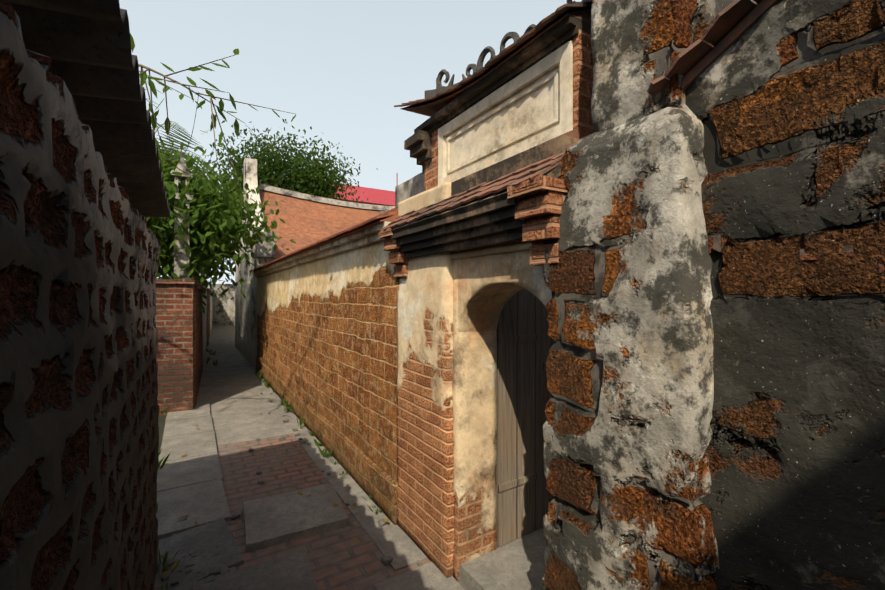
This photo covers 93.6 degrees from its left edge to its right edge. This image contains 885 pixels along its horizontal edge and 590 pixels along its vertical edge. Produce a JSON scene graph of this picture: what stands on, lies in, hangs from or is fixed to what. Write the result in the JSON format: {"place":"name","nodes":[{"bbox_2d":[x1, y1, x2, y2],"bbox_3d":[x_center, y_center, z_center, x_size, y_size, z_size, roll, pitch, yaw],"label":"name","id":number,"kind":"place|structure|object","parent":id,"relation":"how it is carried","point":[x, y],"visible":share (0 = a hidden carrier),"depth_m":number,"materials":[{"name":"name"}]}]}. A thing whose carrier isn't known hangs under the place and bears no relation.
{"place":"outdoors","nodes":[
{"label":"outdoors","id":0,"kind":"place"},
{"bbox_2d":[158,415,166,452],"bbox_3d":[-2.995,1.643,4.167,0.276,0.058,3.701,0,0,-31],"label":"gutter strip","id":1,"kind":"object","parent":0,"point":[161,421],"visible":0.12,"depth_m":5.12,"materials":[{"name":"grey concrete"}]},
{"bbox_2d":[171,153,192,279],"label":"ornamental pillar","id":2,"kind":"structure","parent":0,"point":[180,255],"depth_m":6.42,"materials":[{"name":"grey paint"}]},
{"bbox_2d":[151,121,219,195],"bbox_3d":[-6.271,-0.890,8.661,2.926,5.060,2.927,0,0,-31],"label":"areca palm","id":3,"kind":"object","parent":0,"point":[186,155],"depth_m":8.51,"materials":[{"name":"green plant"}]},
{"bbox_2d":[156,234,219,280],"bbox_3d":[-7.855,-0.525,10.932,4.171,4.343,4.376,0,0,-31],"label":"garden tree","id":4,"kind":"object","parent":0,"point":[163,275],"depth_m":11.19,"materials":[{"name":"green plant"}]},
{"bbox_2d":[166,96,215,175],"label":"overhead wires","id":5,"kind":"object","parent":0,"point":[186,150],"visible":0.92,"depth_m":4.23,"materials":[{"name":"black"}]},
{"bbox_2d":[206,287,211,342],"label":"wall","id":6,"kind":"structure","parent":0,"point":[208,315],"depth_m":14.96,"materials":[{"name":"grey concrete"}]},
{"bbox_2d":[130,33,295,208],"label":"branches","id":7,"kind":"object","parent":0,"point":[143,77],"depth_m":3.07,"materials":[{"name":"green plant"}]},
{"bbox_2d":[145,131,296,313],"bbox_3d":[-5.573,-0.848,7.281,5.654,4.963,5.592,0,0,-31],"label":"garden tree","id":8,"kind":"object","parent":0,"point":[216,225],"depth_m":6.91,"materials":[{"name":"green plant"}]},
{"bbox_2d":[196,325,307,445],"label":"pavement","id":9,"kind":"structure","parent":0,"point":[243,419],"depth_m":6.47,"materials":[{"name":"grey concrete"}]},
{"bbox_2d":[155,279,197,414],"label":"brick pillar","id":10,"kind":"structure","parent":9,"relation":"on","point":[175,326],"depth_m":5.68,"materials":[{"name":"red brick"}]},
{"bbox_2d":[165,403,209,422],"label":"slab","id":11,"kind":"structure","parent":9,"relation":"on","point":[200,410],"depth_m":5.58,"materials":[{"name":"concrete"}]},
{"bbox_2d":[159,431,217,461],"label":"slab","id":12,"kind":"structure","parent":9,"relation":"on","point":[195,444],"depth_m":4.36,"materials":[{"name":"concrete"}]},
{"bbox_2d":[163,416,213,437],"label":"slab","id":13,"kind":"structure","parent":9,"relation":"on","point":[180,427],"depth_m":5.02,"materials":[{"name":"concrete"}]},
{"bbox_2d":[195,284,204,405],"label":"brick wall","id":14,"kind":"structure","parent":9,"relation":"on","point":[198,341],"depth_m":6.92,"materials":[{"name":"brown brick"}]},
{"bbox_2d":[201,280,208,364],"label":"wall","id":15,"kind":"structure","parent":9,"relation":"on","point":[204,319],"depth_m":10.50,"materials":[{"name":"brown brick"}]},
{"bbox_2d":[196,174,239,276],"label":"leaves","id":16,"kind":"object","parent":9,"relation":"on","point":[232,240],"depth_m":22.02,"materials":[{"name":"green plant"}]},
{"bbox_2d":[212,284,234,325],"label":"wall","id":17,"kind":"structure","parent":9,"relation":"on","point":[223,310],"depth_m":22.92,"materials":[{"name":"grey paint"}]},
{"bbox_2d":[256,240,399,524],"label":"brick wall","id":18,"kind":"structure","parent":9,"relation":"on","point":[326,361],"depth_m":3.94,"materials":[{"name":"orange brick"}]},
{"bbox_2d":[252,221,390,276],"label":"wall coping molding","id":19,"kind":"structure","parent":18,"relation":"on","point":[365,237],"depth_m":4.00,"materials":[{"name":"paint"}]},
{"bbox_2d":[249,207,397,271],"bbox_3d":[-2.017,-0.581,6.000,0.658,0.171,7.040,0,0,-31],"label":"wall coping","id":20,"kind":"object","parent":19,"relation":"on","point":[391,215],"visible":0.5,"depth_m":3.65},
{"bbox_2d":[235,158,271,368],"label":"wall","id":21,"kind":"structure","parent":0,"point":[246,327],"depth_m":10.75,"materials":[{"name":"grey concrete"}]},
{"bbox_2d":[260,190,381,259],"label":"old house tile roof","id":22,"kind":"structure","parent":21,"relation":"on","point":[307,222],"depth_m":11.18,"materials":[{"name":"orange tile"}]},
{"bbox_2d":[254,183,392,257],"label":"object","id":23,"kind":"structure","parent":22,"relation":"on","point":[260,251],"depth_m":11.65,"materials":[{"name":"grey concrete"}]},
{"bbox_2d":[188,119,377,216],"bbox_3d":[-7.176,-3.193,19.144,7.794,9.735,10.150,0,0,-61],"label":"tree","id":24,"kind":"object","parent":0,"point":[296,176],"depth_m":17.94,"materials":[{"name":"green plant"}]},
{"bbox_2d":[154,434,466,589],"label":"alley paving","id":25,"kind":"structure","parent":0,"point":[340,558],"depth_m":2.87,"materials":[{"name":"brick"}]},
{"bbox_2d":[0,1,160,589],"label":"laterite wall","id":26,"kind":"structure","parent":25,"relation":"on","point":[80,245],"depth_m":0.65,"materials":[{"name":"stone"}]},
{"bbox_2d":[157,453,222,491],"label":"slab","id":27,"kind":"structure","parent":25,"relation":"on","point":[173,474],"depth_m":3.71,"materials":[{"name":"concrete"}]},
{"bbox_2d":[156,479,230,539],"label":"slab","id":28,"kind":"structure","parent":25,"relation":"on","point":[202,503],"depth_m":3.10,"materials":[{"name":"concrete"}]},
{"bbox_2d":[157,517,243,588],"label":"broken slab","id":29,"kind":"structure","parent":25,"relation":"on","point":[204,540],"depth_m":2.58,"materials":[{"name":"concrete"}]},
{"bbox_2d":[168,550,318,589],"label":"slab","id":30,"kind":"structure","parent":25,"relation":"on","point":[292,572],"depth_m":2.33,"materials":[{"name":"grey concrete"}]},
{"bbox_2d":[160,392,392,589],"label":"ground debris stones","id":31,"kind":"object","parent":25,"relation":"on","point":[216,570],"visible":0.69,"depth_m":2.48,"materials":[{"name":"stone"}]},
{"bbox_2d":[243,483,348,551],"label":"paving slab","id":32,"kind":"structure","parent":25,"relation":"on","point":[278,518],"depth_m":2.93,"materials":[{"name":"grey concrete"}]},
{"bbox_2d":[119,0,581,284],"label":"sky","id":33,"kind":"structure","parent":0,"point":[342,67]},
{"bbox_2d":[292,430,426,570],"bbox_3d":[-0.927,1.638,3.700,0.221,0.065,2.856,0,0,-31],"label":"wall foot strip","id":34,"kind":"object","parent":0,"point":[397,544],"depth_m":3.04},
{"bbox_2d":[328,173,397,205],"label":"red roof","id":35,"kind":"structure","parent":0,"point":[380,197],"depth_m":28.98,"materials":[{"name":"red metal"}]},
{"bbox_2d":[380,173,424,213],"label":"wall","id":36,"kind":"structure","parent":0,"point":[411,187],"depth_m":3.51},
{"bbox_2d":[374,562,463,589],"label":"paving","id":37,"kind":"structure","parent":0,"point":[429,576],"depth_m":2.33,"materials":[{"name":"grey concrete"}]},
{"bbox_2d":[391,198,525,258],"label":"cornice","id":38,"kind":"structure","parent":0,"point":[494,223],"depth_m":2.07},
{"bbox_2d":[397,182,531,577],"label":"gate pier","id":39,"kind":"structure","parent":0,"point":[425,481],"depth_m":2.55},
{"bbox_2d":[404,15,590,173],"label":"cornice","id":40,"kind":"structure","parent":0,"point":[418,143],"depth_m":2.20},
{"bbox_2d":[394,0,591,116],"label":"gate roof tiles","id":41,"kind":"object","parent":40,"relation":"on","point":[436,103],"visible":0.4,"depth_m":2.07,"materials":[{"name":"brown tile"}]},
{"bbox_2d":[425,0,590,98],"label":"gate ridge ornaments","id":42,"kind":"object","parent":41,"relation":"on","point":[514,36],"visible":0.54,"depth_m":2.65},
{"bbox_2d":[452,150,551,581],"bbox_3d":[0.384,0.482,2.115,0.289,2.266,0.837,0,0,-31],"label":"arched doorway surround","id":43,"kind":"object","parent":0,"point":[486,288],"depth_m":2.37,"materials":[{"name":"beige paint"}]},
{"bbox_2d":[446,40,572,176],"bbox_3d":[0.400,-0.876,2.334,0.291,0.448,1.124,0,0,-31],"label":"wall panel","id":44,"kind":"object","parent":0,"point":[530,111],"depth_m":2.17,"materials":[{"name":"beige paint"}]},
{"bbox_2d":[542,0,755,589],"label":"pillar","id":45,"kind":"structure","parent":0,"point":[627,433],"depth_m":1.37,"materials":[{"name":"grey stone"}]},
{"label":"ground","id":46,"kind":"structure","parent":0,"visible":0},
{"bbox_2d":[156,339,381,589],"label":"wall weeds","id":47,"kind":"object","parent":46,"relation":"on","point":[311,433],"depth_m":4.11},
{"bbox_2d":[157,377,388,575],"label":"fallen leaves","id":48,"kind":"object","parent":46,"relation":"on","point":[356,540],"visible":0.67,"depth_m":3.07,"materials":[{"name":"brown plant"}]},
{"bbox_2d":[685,0,884,589],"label":"stone wall","id":49,"kind":"structure","parent":46,"relation":"on","point":[785,102],"depth_m":1.07,"materials":[{"name":"grey stone"}]},
{"bbox_2d":[647,0,780,104],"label":"roof tiles","id":50,"kind":"object","parent":49,"relation":"on","point":[731,24],"visible":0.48,"depth_m":1.21,"materials":[{"name":"brown tile"}]},
{"bbox_2d":[708,200,884,274],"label":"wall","id":51,"kind":"structure","parent":49,"relation":"attached to","point":[718,241],"depth_m":1.22,"materials":[{"name":"stone"}]},
{"bbox_3d":[-1.541,0.750,-2.175,4.050,1.700,7.950,0,0,-31],"label":"building wall","id":52,"kind":"object","parent":46,"relation":"on","visible":0},
{"bbox_2d":[0,0,170,216],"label":"roof eave","id":53,"kind":"object","parent":52,"relation":"on","point":[85,45],"visible":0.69,"depth_m":0.95,"materials":[{"name":"brown wood"}]},
{"bbox_3d":[1.272,0.317,2.732,1.920,2.600,3.000,0,0,-31],"label":"gate","id":54,"kind":"object","parent":46,"relation":"on","visible":0},
{"bbox_2d":[379,227,408,276],"bbox_3d":[-0.304,-0.282,2.828,0.197,0.323,0.208,0,0,-31],"label":"corbel","id":55,"kind":"object","parent":54,"relation":"attached to","point":[398,259],"visible":0.44,"depth_m":2.79,"materials":[{"name":"brick"}]},
{"bbox_2d":[378,164,560,238],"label":"eave deck","id":56,"kind":"structure","parent":54,"relation":"attached to","point":[555,172],"depth_m":1.97,"materials":[{"name":"paint"}]},
{"bbox_2d":[378,129,593,231],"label":"eave tiles","id":57,"kind":"object","parent":56,"relation":"on","point":[516,178],"visible":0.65,"depth_m":1.91,"materials":[{"name":"brown tile"}]},
{"bbox_2d":[459,528,545,589],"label":"doorstep","id":58,"kind":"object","parent":54,"relation":"attached to","point":[517,564],"depth_m":2.31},
{"bbox_2d":[438,40,572,185],"bbox_3d":[0.269,-0.887,2.251,0.028,0.397,1.106,0,0,-31],"label":"panel frame","id":59,"kind":"object","parent":54,"relation":"attached to","point":[562,56],"visible":0.9,"depth_m":2.05,"materials":[{"name":"paint"}]},
{"bbox_2d":[425,29,594,190],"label":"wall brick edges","id":60,"kind":"object","parent":54,"relation":"attached to","point":[582,77],"depth_m":1.77,"materials":[{"name":"orange brick"}]},
{"bbox_2d":[451,135,579,195],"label":"wall","id":61,"kind":"structure","parent":54,"relation":"attached to","point":[560,144],"depth_m":1.92,"materials":[{"name":"paint"}]},
{"bbox_2d":[496,289,554,546],"bbox_3d":[0.632,0.682,2.726,0.760,1.660,0.072,0,0,-34],"label":"door","id":62,"kind":"structure","parent":54,"relation":"attached to","point":[525,342],"depth_m":2.60,"materials":[{"name":"grey wood"}]},
{"bbox_2d":[507,175,568,265],"bbox_3d":[0.399,-0.286,1.674,0.196,0.324,0.197,0,0,-31],"label":"corbel","id":63,"kind":"object","parent":54,"relation":"attached to","point":[539,211],"visible":0.83,"depth_m":1.62,"materials":[{"name":"brick"}]}
]}

